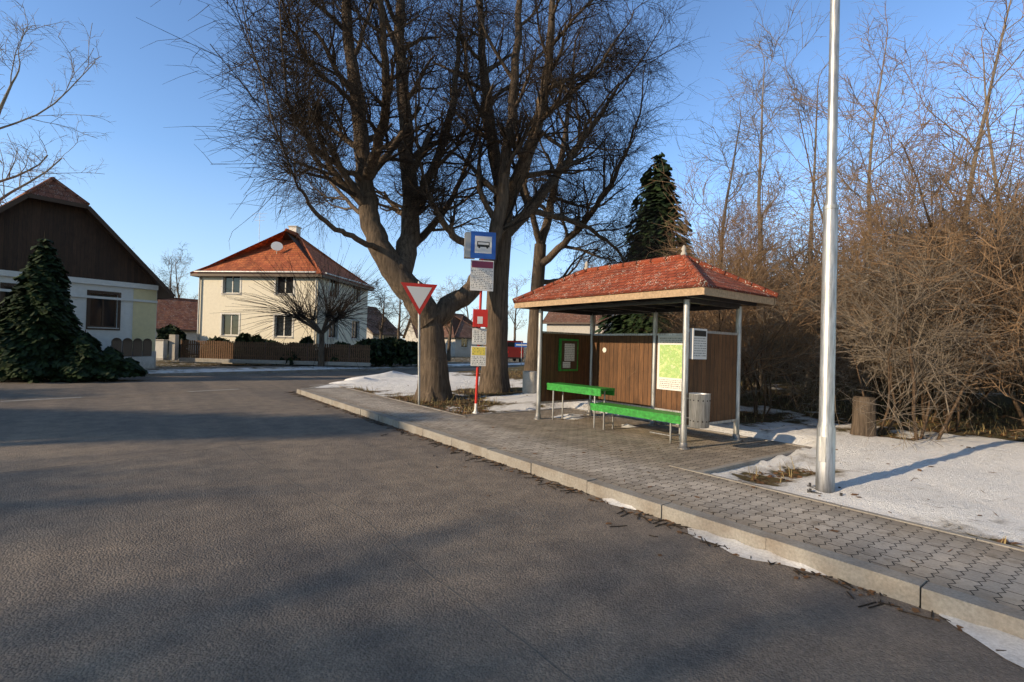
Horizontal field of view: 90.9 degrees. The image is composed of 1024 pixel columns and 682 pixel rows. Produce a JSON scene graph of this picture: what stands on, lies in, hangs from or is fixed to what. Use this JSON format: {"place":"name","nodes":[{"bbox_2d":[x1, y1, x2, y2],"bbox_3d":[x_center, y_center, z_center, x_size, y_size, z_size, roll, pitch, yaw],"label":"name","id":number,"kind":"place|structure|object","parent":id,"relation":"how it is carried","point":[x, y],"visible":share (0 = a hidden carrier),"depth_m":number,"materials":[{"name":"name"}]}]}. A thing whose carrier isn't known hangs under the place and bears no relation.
{"place":"outdoors","nodes":[
{"label":"outdoors","id":0,"kind":"place"},
{"bbox_2d":[156,298,197,350],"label":"barn","id":1,"kind":"structure","parent":0,"point":[182,313],"depth_m":49.90,"materials":[{"name":"red tile"}]},
{"bbox_2d":[0,366,517,402],"bbox_3d":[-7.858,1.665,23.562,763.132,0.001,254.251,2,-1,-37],"label":"road","id":2,"kind":"structure","parent":0,"point":[45,390],"depth_m":17.09,"materials":[{"name":"grey asphalt"}]},
{"bbox_2d":[1,384,323,401],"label":"road markings","id":3,"kind":"object","parent":2,"relation":"on","point":[81,397],"visible":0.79,"depth_m":12.88,"materials":[{"name":"paint"}]},
{"bbox_2d":[515,342,526,365],"bbox_3d":[0.752,1.030,39.994,1.100,1.930,0.060,2,-1,0],"label":"direction sign","id":4,"kind":"object","parent":2,"relation":"on","point":[521,344],"visible":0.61,"depth_m":39.98,"materials":[{"name":"blue metal"}]},
{"bbox_2d":[156,347,526,372],"bbox_3d":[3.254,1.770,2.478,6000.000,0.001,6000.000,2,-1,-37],"label":"grass verge","id":5,"kind":"structure","parent":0,"point":[167,363],"depth_m":32.61,"materials":[{"name":"plant"}]},
{"bbox_2d":[0,177,175,368],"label":"house","id":6,"kind":"structure","parent":5,"relation":"on","point":[119,288],"depth_m":21.14,"materials":[{"name":"white paint"}]},
{"bbox_2d":[155,334,178,359],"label":"gate pillars","id":7,"kind":"object","parent":5,"relation":"on","point":[161,347],"visible":0.71,"depth_m":29.61,"materials":[{"name":"white paint"}]},
{"bbox_2d":[161,250,197,298],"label":"tree","id":8,"kind":"object","parent":5,"relation":"on","point":[181,276],"depth_m":73.83,"materials":[{"name":"brown plant"}]},
{"bbox_2d":[5,365,523,380],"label":"kerb","id":9,"kind":"structure","parent":5,"relation":"on","point":[223,373],"depth_m":24.52,"materials":[{"name":"concrete"}]},
{"bbox_2d":[190,213,374,365],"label":"cream house","id":10,"kind":"structure","parent":5,"relation":"on","point":[217,278],"depth_m":33.71,"materials":[{"name":"paint"}]},
{"bbox_2d":[221,240,405,369],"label":"tree branches","id":11,"kind":"object","parent":5,"relation":"on","point":[329,312],"visible":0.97,"depth_m":29.27,"materials":[{"name":"brown plant"}]},
{"bbox_2d":[298,318,338,366],"bbox_3d":[-11.443,-0.024,30.102,2.312,3.239,2.328,2,-1,-37],"label":"tree trunk","id":12,"kind":"object","parent":5,"relation":"on","point":[312,324],"visible":0.8,"depth_m":29.98,"materials":[{"name":"plant"}]},
{"bbox_2d":[145,363,524,373],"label":"verge","id":13,"kind":"structure","parent":5,"relation":"on","point":[151,371],"depth_m":26.49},
{"bbox_2d":[0,232,84,382],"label":"garden conifer","id":14,"kind":"object","parent":13,"relation":"on","point":[55,311],"visible":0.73,"depth_m":16.93,"materials":[{"name":"green plant"}]},
{"bbox_2d":[0,0,114,205],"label":"pale tree","id":15,"kind":"object","parent":13,"relation":"on","point":[13,80],"depth_m":20.93,"materials":[{"name":"brown plant"}]},
{"bbox_2d":[48,330,117,382],"bbox_3d":[-14.795,0.475,17.501,2.040,1.594,2.052,2,-1,-37],"label":"shrub","id":16,"kind":"object","parent":13,"relation":"on","point":[67,361],"visible":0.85,"depth_m":17.18,"materials":[{"name":"green plant"}]},
{"bbox_2d":[90,346,130,378],"bbox_3d":[-14.287,0.743,17.879,1.783,1.128,1.703,2,-1,-37],"label":"shrub","id":17,"kind":"object","parent":13,"relation":"on","point":[111,356],"visible":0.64,"depth_m":17.68,"materials":[{"name":"green plant"}]},
{"bbox_2d":[111,338,153,367],"bbox_3d":[-16.177,0.529,21.492,0.250,1.307,2.202,2,-1,2],"label":"picket fence","id":18,"kind":"object","parent":13,"relation":"on","point":[124,346],"visible":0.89,"depth_m":21.73,"materials":[{"name":"grey paint"}]},
{"bbox_2d":[117,357,149,377],"bbox_3d":[-13.857,0.949,18.250,1.232,0.763,1.250,2,-1,-37],"label":"shrub","id":19,"kind":"object","parent":13,"relation":"on","point":[135,369],"visible":0.75,"depth_m":18.12,"materials":[{"name":"green plant"}]},
{"bbox_2d":[179,339,370,365],"bbox_3d":[-14.240,0.722,30.395,11.328,1.312,0.210,2,-1,-2],"label":"slat fence","id":20,"kind":"object","parent":13,"relation":"on","point":[346,358],"visible":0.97,"depth_m":30.35,"materials":[{"name":"brown wood"}]},
{"bbox_2d":[156,324,417,365],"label":"evergreen shrubs","id":21,"kind":"object","parent":13,"relation":"on","point":[401,351],"visible":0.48,"depth_m":32.22,"materials":[{"name":"green plant"}]},
{"bbox_2d":[156,362,524,368],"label":"footway","id":22,"kind":"structure","parent":5,"relation":"on","point":[270,366],"depth_m":27.74,"materials":[{"name":"concrete"}]},
{"bbox_2d":[156,244,191,296],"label":"tree","id":23,"kind":"object","parent":22,"relation":"on","point":[172,270],"depth_m":61.14,"materials":[{"name":"brown plant"}]},
{"bbox_2d":[367,277,400,339],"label":"tree","id":24,"kind":"object","parent":22,"relation":"on","point":[380,303],"depth_m":46.35,"materials":[{"name":"brown plant"}]},
{"bbox_2d":[385,279,421,338],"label":"tree","id":25,"kind":"object","parent":22,"relation":"on","point":[403,314],"depth_m":54.93,"materials":[{"name":"brown plant"}]},
{"bbox_2d":[405,278,434,341],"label":"tree","id":26,"kind":"object","parent":22,"relation":"on","point":[410,320],"depth_m":61.68,"materials":[{"name":"brown plant"}]},
{"bbox_2d":[507,340,523,361],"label":"red van","id":27,"kind":"object","parent":22,"relation":"on","point":[514,353],"visible":0.41,"depth_m":49.75,"materials":[{"name":"red paint"}]},
{"bbox_2d":[508,273,530,340],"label":"tree","id":28,"kind":"object","parent":22,"relation":"on","point":[517,294],"depth_m":79.75,"materials":[{"name":"brown plant"}]},
{"bbox_2d":[578,246,617,333],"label":"tree","id":29,"kind":"object","parent":22,"relation":"on","point":[590,267],"depth_m":47.65,"materials":[{"name":"brown plant"}]},
{"bbox_2d":[433,272,459,360],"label":"tree","id":30,"kind":"object","parent":5,"relation":"on","point":[449,345],"depth_m":47.79,"materials":[{"name":"brown plant"}]},
{"bbox_2d":[543,312,621,333],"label":"house","id":31,"kind":"structure","parent":5,"relation":"on","point":[565,322],"depth_m":53.88,"materials":[{"name":"grey paint"}]},
{"bbox_2d":[468,408,802,470],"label":"platform pavers","id":32,"kind":"object","parent":5,"relation":"on","point":[707,449],"visible":0.57,"depth_m":8.53,"materials":[{"name":"grey concrete"}]},
{"bbox_2d":[547,382,680,442],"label":"shelter benches","id":33,"kind":"object","parent":32,"relation":"on","point":[648,413],"visible":0.96,"depth_m":9.33,"materials":[{"name":"green paint"}]},
{"bbox_2d":[465,408,811,473],"bbox_3d":[1.899,1.764,9.459,3.140,0.235,5.690,2,-1,-37],"label":"platform edging","id":34,"kind":"object","parent":32,"relation":"on","point":[730,466],"visible":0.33,"depth_m":7.49,"materials":[{"name":"concrete"}]},
{"bbox_2d":[512,245,778,449],"bbox_3d":[2.226,-0.004,9.633,2.248,3.340,4.578,2,-1,-37],"label":"bus shelter","id":35,"kind":"object","parent":32,"relation":"on","point":[684,283],"visible":0.98,"depth_m":9.31,"materials":[{"name":"wood"}]},
{"bbox_2d":[558,328,706,390],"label":"notice boards","id":36,"kind":"object","parent":35,"relation":"attached to","point":[669,368],"visible":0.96,"depth_m":9.79,"materials":[{"name":"white"}]},
{"bbox_2d":[687,392,710,428],"bbox_3d":[2.829,1.046,7.617,0.322,0.510,0.322,2,-1,5],"label":"litter bin","id":37,"kind":"object","parent":35,"relation":"on","point":[699,410],"visible":1,"depth_m":7.49,"materials":[{"name":"grey metal"}]},
{"bbox_2d":[297,386,1023,638],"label":"kerbs","id":38,"kind":"structure","parent":5,"relation":"on","point":[914,591],"depth_m":4.19,"materials":[{"name":"concrete"}]},
{"bbox_2d":[304,388,1023,610],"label":"footway pavers","id":39,"kind":"object","parent":5,"relation":"on","point":[986,571],"visible":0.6,"depth_m":4.78,"materials":[{"name":"grey concrete"}]},
{"bbox_2d":[623,0,1023,451],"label":"thicket","id":40,"kind":"object","parent":5,"relation":"on","point":[870,337],"depth_m":9.28,"materials":[{"name":"brown plant"}]},
{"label":"island kerb","id":41,"kind":"structure","parent":5,"relation":"on","visible":0},
{"bbox_2d":[315,384,338,387],"bbox_3d":[-6.418,1.528,16.913,1.140,0.001,1.637,2,-1,-37],"label":"snow patch","id":42,"kind":"object","parent":41,"relation":"on","point":[328,386],"visible":0.56,"depth_m":17.00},
{"bbox_2d":[366,306,402,338],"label":"house","id":43,"kind":"structure","parent":0,"point":[374,331],"depth_m":62.46,"materials":[{"name":"brown paint"}]},
{"bbox_2d":[402,318,417,341],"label":"house","id":44,"kind":"structure","parent":0,"point":[407,332],"depth_m":89.27,"materials":[{"name":"grey paint"}]},
{"bbox_2d":[443,314,482,356],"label":"house","id":45,"kind":"structure","parent":0,"point":[461,338],"depth_m":71.49,"materials":[{"name":"grey paint"}]},
{"bbox_2d":[456,275,477,320],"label":"tree","id":46,"kind":"object","parent":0,"point":[466,309],"depth_m":89.86,"materials":[{"name":"brown plant"}]},
{"bbox_2d":[0,386,1023,681],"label":"side road","id":47,"kind":"structure","parent":0,"point":[220,562],"depth_m":3.52,"materials":[{"name":"grey asphalt"}]},
{"bbox_2d":[3,432,575,681],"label":"road wear","id":48,"kind":"object","parent":47,"relation":"on","point":[536,651],"visible":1,"depth_m":3.62,"materials":[{"name":"asphalt"}]},
{"bbox_2d":[285,391,1005,650],"bbox_3d":[-1.594,1.662,8.199,1.230,0.008,18.940,2,-1,-37],"label":"road debris","id":49,"kind":"object","parent":47,"relation":"on","point":[796,571],"visible":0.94,"depth_m":4.77,"materials":[{"name":"brown plant"}]},
{"bbox_2d":[0,0,1023,342],"label":"sky","id":50,"kind":"structure","parent":0,"point":[159,193],"materials":[{"name":"blue"}]},
{"bbox_2d":[617,155,678,333],"bbox_3d":[8.554,-4.611,30.136,5.888,13.220,5.865,2,-1,-37],"label":"spruce","id":51,"kind":"object","parent":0,"point":[652,216],"depth_m":29.87,"materials":[{"name":"plant"}]},
{"bbox_2d":[331,366,1023,547],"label":"verge terrain","id":52,"kind":"structure","parent":0,"point":[955,480],"depth_m":7.00,"materials":[{"name":"white snow"}]},
{"bbox_2d":[136,0,599,401],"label":"tree","id":53,"kind":"object","parent":52,"relation":"on","point":[325,121],"depth_m":13.16,"materials":[{"name":"brown plant"}]},
{"bbox_2d":[401,281,436,404],"bbox_3d":[-2.312,0.071,12.315,0.900,3.050,0.067,2,-1,-20],"label":"yield sign","id":54,"kind":"object","parent":52,"relation":"on","point":[419,294],"visible":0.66,"depth_m":12.31,"materials":[{"name":"red"}]},
{"bbox_2d":[464,231,495,413],"bbox_3d":[-0.768,-0.408,11.338,0.680,4.069,0.336,2,-1,-12],"label":"bus stop sign","id":55,"kind":"object","parent":52,"relation":"on","point":[480,245],"visible":0.99,"depth_m":11.25,"materials":[{"name":"white metal"}]},
{"bbox_2d":[329,371,636,427],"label":"snow patches","id":56,"kind":"object","parent":52,"relation":"on","point":[371,378],"visible":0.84,"depth_m":18.75,"materials":[{"name":"white snow"}]},
{"bbox_2d":[348,0,707,392],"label":"tree","id":57,"kind":"object","parent":52,"relation":"on","point":[610,57],"depth_m":15.45,"materials":[{"name":"brown plant"}]},
{"bbox_2d":[522,371,536,393],"bbox_3d":[0.540,1.317,15.139,0.460,0.820,0.453,2,-1,-37],"label":"utility box","id":58,"kind":"object","parent":52,"relation":"on","point":[529,385],"visible":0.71,"depth_m":14.95,"materials":[{"name":"grey metal"}]},
{"bbox_2d":[482,0,702,370],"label":"tree","id":59,"kind":"object","parent":52,"relation":"on","point":[631,130],"depth_m":20.57,"materials":[{"name":"brown plant"}]},
{"bbox_2d":[324,382,1019,562],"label":"stray leaves","id":60,"kind":"object","parent":52,"relation":"on","point":[740,480],"visible":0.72,"depth_m":6.30,"materials":[{"name":"brown plant"}]},
{"bbox_2d":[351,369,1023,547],"bbox_3d":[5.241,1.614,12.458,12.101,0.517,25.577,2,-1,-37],"label":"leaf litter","id":61,"kind":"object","parent":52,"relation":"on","point":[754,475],"visible":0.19,"depth_m":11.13,"materials":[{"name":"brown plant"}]},
{"bbox_2d":[683,56,792,268],"bbox_3d":[7.147,-3.843,16.207,3.492,10.909,3.258,2,-1,-37],"label":"scrub tree","id":62,"kind":"object","parent":52,"relation":"on","point":[711,144],"depth_m":16.44,"materials":[{"name":"brown plant"}]},
{"bbox_2d":[711,9,824,395],"bbox_3d":[7.461,-3.961,14.753,3.372,11.116,3.351,2,-1,-37],"label":"scrub tree","id":63,"kind":"object","parent":52,"relation":"on","point":[759,89],"depth_m":14.70,"materials":[{"name":"brown plant"}]},
{"bbox_2d":[807,0,842,495],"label":"lamp pole","id":64,"kind":"object","parent":52,"relation":"on","point":[825,455],"visible":0.88,"depth_m":5.55,"materials":[{"name":"metal"}]},
{"bbox_2d":[765,53,919,386],"bbox_3d":[10.067,-3.928,16.583,3.975,11.248,4.970,2,-1,-37],"label":"scrub tree","id":65,"kind":"object","parent":52,"relation":"on","point":[807,100],"depth_m":16.54,"materials":[{"name":"brown plant"}]},
{"bbox_2d":[672,229,1015,390],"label":"bare shrubs","id":66,"kind":"object","parent":52,"relation":"on","point":[814,255],"depth_m":19.51,"materials":[{"name":"brown plant"}]},
{"bbox_2d":[850,396,877,436],"bbox_3d":[6.120,1.353,8.769,0.480,0.775,0.468,2,-1,-37],"label":"tree stump","id":67,"kind":"object","parent":52,"relation":"on","point":[860,426],"visible":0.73,"depth_m":8.64,"materials":[{"name":"brown wood"}]},
{"bbox_2d":[793,1,961,391],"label":"scrub tree","id":68,"kind":"object","parent":52,"relation":"on","point":[886,66],"depth_m":15.76,"materials":[{"name":"brown plant"}]},
{"bbox_2d":[868,0,1023,402],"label":"scrub tree","id":69,"kind":"object","parent":52,"relation":"on","point":[1005,3],"depth_m":12.70,"materials":[{"name":"brown plant"}]},
{"bbox_2d":[913,1,1023,391],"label":"scrub tree","id":70,"kind":"object","parent":52,"relation":"on","point":[961,66],"depth_m":16.08,"materials":[{"name":"brown plant"}]},
{"bbox_2d":[602,498,1023,667],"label":"kerb snow","id":71,"kind":"structure","parent":0,"point":[995,639],"depth_m":3.12,"materials":[{"name":"white snow"}]},
{"bbox_3d":[8.617,-5.229,30.073,0.374,11.284,0.365,2,-1,-37],"label":"spruce trunk","id":72,"kind":"object","parent":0,"visible":0},
{"bbox_2d":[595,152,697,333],"bbox_3d":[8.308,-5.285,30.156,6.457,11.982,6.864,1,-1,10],"label":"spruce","id":73,"kind":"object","parent":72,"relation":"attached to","point":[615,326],"visible":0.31,"depth_m":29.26,"materials":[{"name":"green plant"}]}
]}

